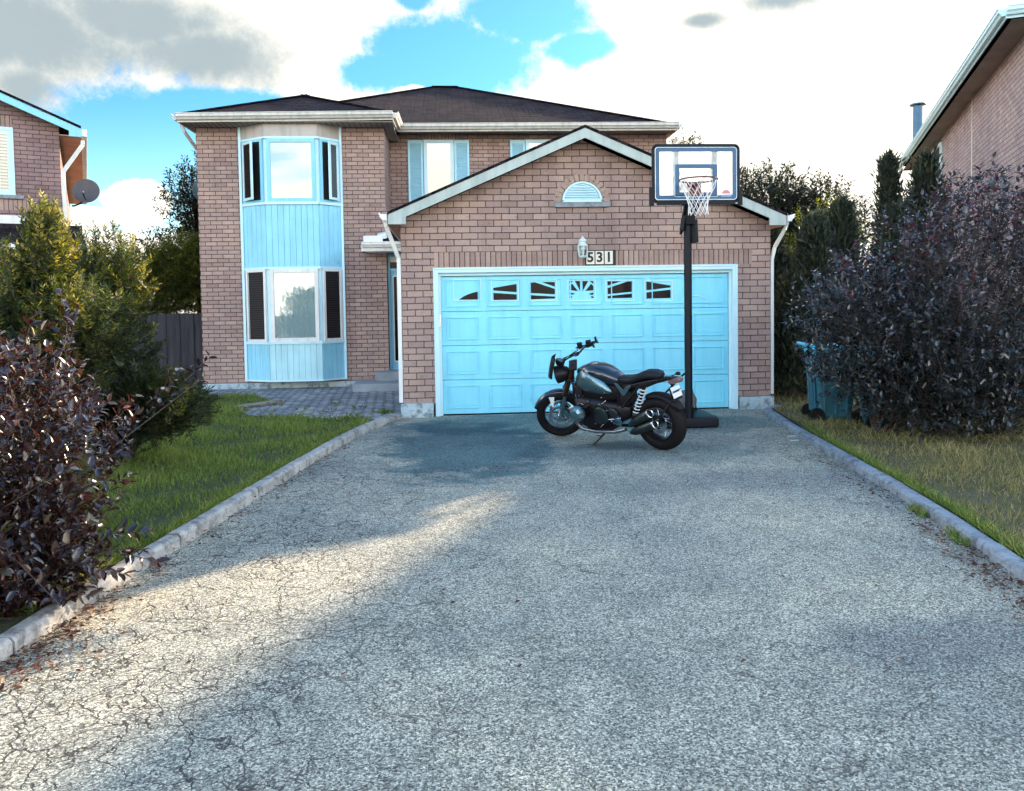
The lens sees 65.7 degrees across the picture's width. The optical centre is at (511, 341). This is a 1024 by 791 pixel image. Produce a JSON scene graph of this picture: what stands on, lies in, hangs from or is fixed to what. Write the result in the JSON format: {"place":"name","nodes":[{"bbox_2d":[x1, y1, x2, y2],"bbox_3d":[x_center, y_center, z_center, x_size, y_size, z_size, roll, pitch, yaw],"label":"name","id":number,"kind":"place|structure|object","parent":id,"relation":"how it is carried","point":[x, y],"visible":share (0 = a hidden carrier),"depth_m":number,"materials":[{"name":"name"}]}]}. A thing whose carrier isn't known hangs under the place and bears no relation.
{"place":"outdoors","nodes":[
{"label":"outdoors","id":0,"kind":"place"},
{"bbox_2d":[0,389,374,633],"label":"lawn","id":1,"kind":"structure","parent":0,"point":[6,624],"depth_m":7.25,"materials":[{"name":"plant"}]},
{"bbox_2d":[0,188,147,462],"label":"yew shrub","id":2,"kind":"object","parent":1,"relation":"on","point":[43,262],"visible":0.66,"depth_m":6.67,"materials":[{"name":"green plant"}]},
{"bbox_2d":[0,288,216,619],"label":"purple leaf bush","id":3,"kind":"object","parent":1,"relation":"on","point":[35,518],"visible":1,"depth_m":4.46,"materials":[{"name":"purple plant"}]},
{"bbox_2d":[0,218,222,459],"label":"yew shrub","id":4,"kind":"object","parent":1,"relation":"on","point":[125,272],"visible":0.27,"depth_m":8.18,"materials":[{"name":"green plant"}]},
{"bbox_2d":[235,399,284,408],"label":"kerb","id":5,"kind":"structure","parent":1,"relation":"on","point":[267,403],"depth_m":13.23,"materials":[{"name":"grey concrete"}]},
{"bbox_2d":[194,386,403,418],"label":"paved path","id":6,"kind":"structure","parent":0,"point":[314,399],"depth_m":13.77,"materials":[{"name":"grey stone"}]},
{"bbox_2d":[219,399,394,420],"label":"path weeds","id":7,"kind":"object","parent":6,"relation":"on","point":[384,411],"visible":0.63,"depth_m":12.04,"materials":[{"name":"green plant"}]},
{"bbox_2d":[0,408,1023,790],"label":"driveway","id":8,"kind":"structure","parent":0,"point":[640,676],"depth_m":3.87,"materials":[{"name":"grey asphalt"}]},
{"bbox_2d":[375,413,402,422],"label":"kerb sill","id":9,"kind":"structure","parent":8,"relation":"on","point":[391,417],"depth_m":11.54,"materials":[{"name":"grey concrete"}]},
{"bbox_2d":[0,432,1023,703],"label":"leaf litter","id":10,"kind":"object","parent":8,"relation":"on","point":[92,606],"visible":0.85,"depth_m":4.33,"materials":[{"name":"brown plant"}]},
{"bbox_2d":[534,336,686,449],"bbox_3d":[1.120,0.562,9.250,0.742,1.287,1.970,-3,3,-36],"label":"motorcycle","id":11,"kind":"object","parent":8,"relation":"on","point":[601,397],"visible":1,"depth_m":9.11,"materials":[{"name":"black metal"}]},
{"bbox_2d":[649,144,742,428],"bbox_3d":[2.317,-0.681,10.268,1.191,3.632,1.688,-1,3,-4],"label":"basketball hoop","id":12,"kind":"object","parent":8,"relation":"on","point":[713,159],"visible":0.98,"depth_m":9.97,"materials":[{"name":"black plastic"}]},
{"bbox_2d":[0,0,1023,313],"label":"sky","id":13,"kind":"structure","parent":0,"point":[831,86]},
{"bbox_2d":[57,397,1023,594],"bbox_3d":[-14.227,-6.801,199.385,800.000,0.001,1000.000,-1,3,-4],"label":"ground","id":14,"kind":"structure","parent":0,"point":[989,536],"depth_m":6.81,"materials":[{"name":"green plant"}]},
{"bbox_2d":[0,418,385,665],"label":"kerb","id":15,"kind":"structure","parent":14,"relation":"on","point":[21,634],"depth_m":5.38,"materials":[{"name":"grey concrete"}]},
{"bbox_2d":[171,86,794,417],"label":"brick house","id":16,"kind":"structure","parent":14,"relation":"on","point":[418,247],"depth_m":12.26,"materials":[{"name":"brown brick"}]},
{"bbox_2d":[192,180,197,199],"bbox_3d":[-6.750,-3.342,17.535,0.618,0.575,0.226,0,3,17],"label":"satellite dish","id":17,"kind":"object","parent":16,"relation":"attached to","point":[194,190],"visible":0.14,"depth_m":17.52,"materials":[{"name":"black metal"}]},
{"bbox_2d":[237,123,347,381],"bbox_3d":[-4.442,-1.773,15.971,2.059,5.129,0.416,-1,3,-4],"label":"bay window","id":18,"kind":"structure","parent":16,"relation":"in","point":[292,219],"depth_m":15.87,"materials":[{"name":"blue wood"}]},
{"bbox_2d":[387,253,402,369],"bbox_3d":[-2.278,-0.637,16.558,0.585,2.420,0.060,-1,3,-4],"label":"front door","id":19,"kind":"structure","parent":16,"relation":"in","point":[392,272],"depth_m":16.53,"materials":[{"name":"blue paint"}]},
{"bbox_2d":[423,140,453,194],"bbox_3d":[-1.624,-3.664,17.665,0.670,1.670,0.050,-1,3,-4],"label":"window","id":20,"kind":"structure","parent":16,"relation":"in","point":[438,154],"depth_m":17.66,"materials":[{"name":"white glass"}]},
{"bbox_2d":[525,140,548,149],"bbox_3d":[0.745,-3.709,17.832,0.860,1.670,0.050,-1,3,-4],"label":"window","id":21,"kind":"structure","parent":16,"relation":"in","point":[529,144],"depth_m":17.77,"materials":[{"name":"white glass"}]},
{"bbox_2d":[577,236,587,257],"bbox_3d":[1.055,-1.415,11.852,0.176,0.330,0.208,-1,3,-4],"label":"wall lantern","id":22,"kind":"object","parent":16,"relation":"attached to","point":[582,244],"depth_m":11.80,"materials":[{"name":"white glass"}]},
{"bbox_2d":[439,273,728,415],"bbox_3d":[1.151,0.026,12.085,4.540,2.097,0.160,-1,3,-4],"label":"garage door","id":23,"kind":"structure","parent":16,"relation":"in","point":[494,324],"depth_m":12.10,"materials":[{"name":"paint"}]},
{"bbox_2d":[585,250,615,264],"bbox_3d":[1.333,-1.274,11.962,0.475,0.230,0.028,-1,3,-4],"label":"house number sign","id":24,"kind":"object","parent":16,"relation":"attached to","point":[600,257],"visible":0.98,"depth_m":11.95,"materials":[{"name":"white plastic"}]},
{"bbox_2d":[763,405,1023,582],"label":"kerb","id":25,"kind":"structure","parent":14,"relation":"on","point":[993,551],"depth_m":6.27,"materials":[{"name":"grey concrete"}]},
{"bbox_2d":[771,384,1023,554],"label":"side lawn","id":26,"kind":"structure","parent":0,"point":[974,496],"depth_m":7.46,"materials":[{"name":"plant"}]},
{"bbox_2d":[667,127,708,171],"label":"garden tree","id":27,"kind":"object","parent":26,"relation":"on","point":[690,139],"depth_m":26.03,"materials":[{"name":"green plant"}]},
{"bbox_2d":[770,227,794,290],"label":"cedar tree","id":28,"kind":"object","parent":26,"relation":"on","point":[782,258],"visible":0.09,"depth_m":16.67,"materials":[{"name":"green plant"}]},
{"bbox_2d":[719,157,875,266],"bbox_3d":[7.793,-2.284,22.066,5.648,5.738,3.450,-1,3,-4],"label":"garden tree","id":29,"kind":"object","parent":26,"relation":"on","point":[786,199],"visible":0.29,"depth_m":21.55,"materials":[{"name":"green plant"}]},
{"bbox_2d":[774,267,831,397],"bbox_3d":[4.686,-0.131,13.323,1.228,2.309,1.336,-3,3,-39],"label":"cedar tree","id":30,"kind":"object","parent":26,"relation":"on","point":[789,369],"visible":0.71,"depth_m":13.05,"materials":[{"name":"green plant"}]},
{"bbox_2d":[786,206,845,387],"bbox_3d":[5.316,-0.716,13.968,1.442,3.410,1.430,-1,3,-4],"label":"cedar tree","id":31,"kind":"object","parent":26,"relation":"on","point":[812,240],"visible":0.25,"depth_m":13.78,"materials":[{"name":"green plant"}]},
{"bbox_2d":[796,341,854,421],"bbox_3d":[4.226,0.520,10.620,0.690,1.042,0.670,-1,3,8],"label":"wheelie bin","id":32,"kind":"object","parent":26,"relation":"on","point":[828,407],"visible":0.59,"depth_m":10.39,"materials":[{"name":"teal plastic"}]},
{"bbox_2d":[785,188,872,269],"bbox_3d":[7.659,-1.485,19.015,3.027,4.417,2.077,-1,3,-4],"label":"garden tree","id":33,"kind":"object","parent":26,"relation":"on","point":[791,240],"visible":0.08,"depth_m":18.78,"materials":[{"name":"green plant"}]},
{"bbox_2d":[824,191,868,342],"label":"cedar tree","id":34,"kind":"object","parent":26,"relation":"on","point":[842,218],"visible":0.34,"depth_m":15.12,"materials":[{"name":"green plant"}]},
{"bbox_2d":[851,346,907,428],"bbox_3d":[4.635,0.548,9.944,0.683,1.031,0.662,-1,3,4],"label":"wheelie bin","id":35,"kind":"object","parent":26,"relation":"on","point":[854,415],"visible":0.18,"depth_m":9.97,"materials":[{"name":"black plastic"}]},
{"bbox_2d":[866,148,906,285],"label":"cedar tree","id":36,"kind":"object","parent":26,"relation":"on","point":[889,176],"visible":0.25,"depth_m":16.58,"materials":[{"name":"green plant"}]},
{"bbox_2d":[860,193,926,344],"bbox_3d":[7.203,-0.875,14.860,1.481,3.774,1.342,-2,3,-22],"label":"cedar tree","id":37,"kind":"object","parent":26,"relation":"on","point":[893,211],"visible":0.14,"depth_m":14.64,"materials":[{"name":"green plant"}]},
{"bbox_2d":[781,152,1023,444],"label":"purple leaf bush","id":38,"kind":"object","parent":26,"relation":"on","point":[922,386],"visible":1,"depth_m":8.84,"materials":[{"name":"purple plant"}]},
{"bbox_2d":[898,141,967,382],"bbox_3d":[7.862,-1.441,15.189,1.828,4.705,1.842,-2,3,-19],"label":"cedar tree","id":39,"kind":"object","parent":26,"relation":"on","point":[924,172],"visible":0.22,"depth_m":14.90,"materials":[{"name":"green plant"}]},
{"bbox_2d":[899,3,1023,386],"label":"neighbour house","id":40,"kind":"structure","parent":26,"relation":"on","point":[975,117],"depth_m":14.95,"materials":[{"name":"brick"}]},
{"bbox_2d":[931,141,941,181],"bbox_3d":[11.293,-4.282,21.092,0.050,1.800,1.550,0,3,20],"label":"window","id":41,"kind":"structure","parent":40,"relation":"in","point":[940,143],"depth_m":20.36,"materials":[{"name":"white glass"}]},
{"label":"back yard","id":42,"kind":"structure","parent":0,"visible":0},
{"bbox_2d":[0,90,89,255],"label":"neighbour house","id":43,"kind":"structure","parent":42,"relation":"on","point":[44,150],"depth_m":15.99,"materials":[{"name":"brick"}]},
{"bbox_2d":[0,126,15,194],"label":"window","id":44,"kind":"structure","parent":43,"relation":"in","point":[7,167],"depth_m":15.78,"materials":[{"name":"white glass"}]},
{"bbox_2d":[72,179,99,206],"bbox_3d":[-8.841,-3.071,16.213,0.584,0.555,0.457,0,3,16],"label":"satellite dish","id":45,"kind":"object","parent":43,"relation":"attached to","point":[85,190],"visible":1,"depth_m":16.29,"materials":[{"name":"black metal"}]},
{"bbox_2d":[87,224,200,313],"bbox_3d":[-9.642,-0.900,19.105,5.754,3.785,2.137,-1,3,-4],"label":"garden tree","id":46,"kind":"object","parent":42,"relation":"on","point":[175,268],"visible":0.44,"depth_m":18.65,"materials":[{"name":"green plant"}]},
{"bbox_2d":[112,313,203,382],"bbox_3d":[-8.670,0.147,17.629,4.412,1.680,0.100,-1,3,-4],"label":"wooden fence","id":47,"kind":"object","parent":42,"relation":"on","point":[184,344],"visible":0.19,"depth_m":17.72,"materials":[{"name":"grey wood"}]},
{"bbox_2d":[135,151,200,312],"bbox_3d":[-8.258,-2.323,20.944,3.146,6.416,2.544,-1,3,-4],"label":"garden tree","id":48,"kind":"object","parent":42,"relation":"on","point":[190,217],"visible":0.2,"depth_m":20.48,"materials":[{"name":"green plant"}]}
]}

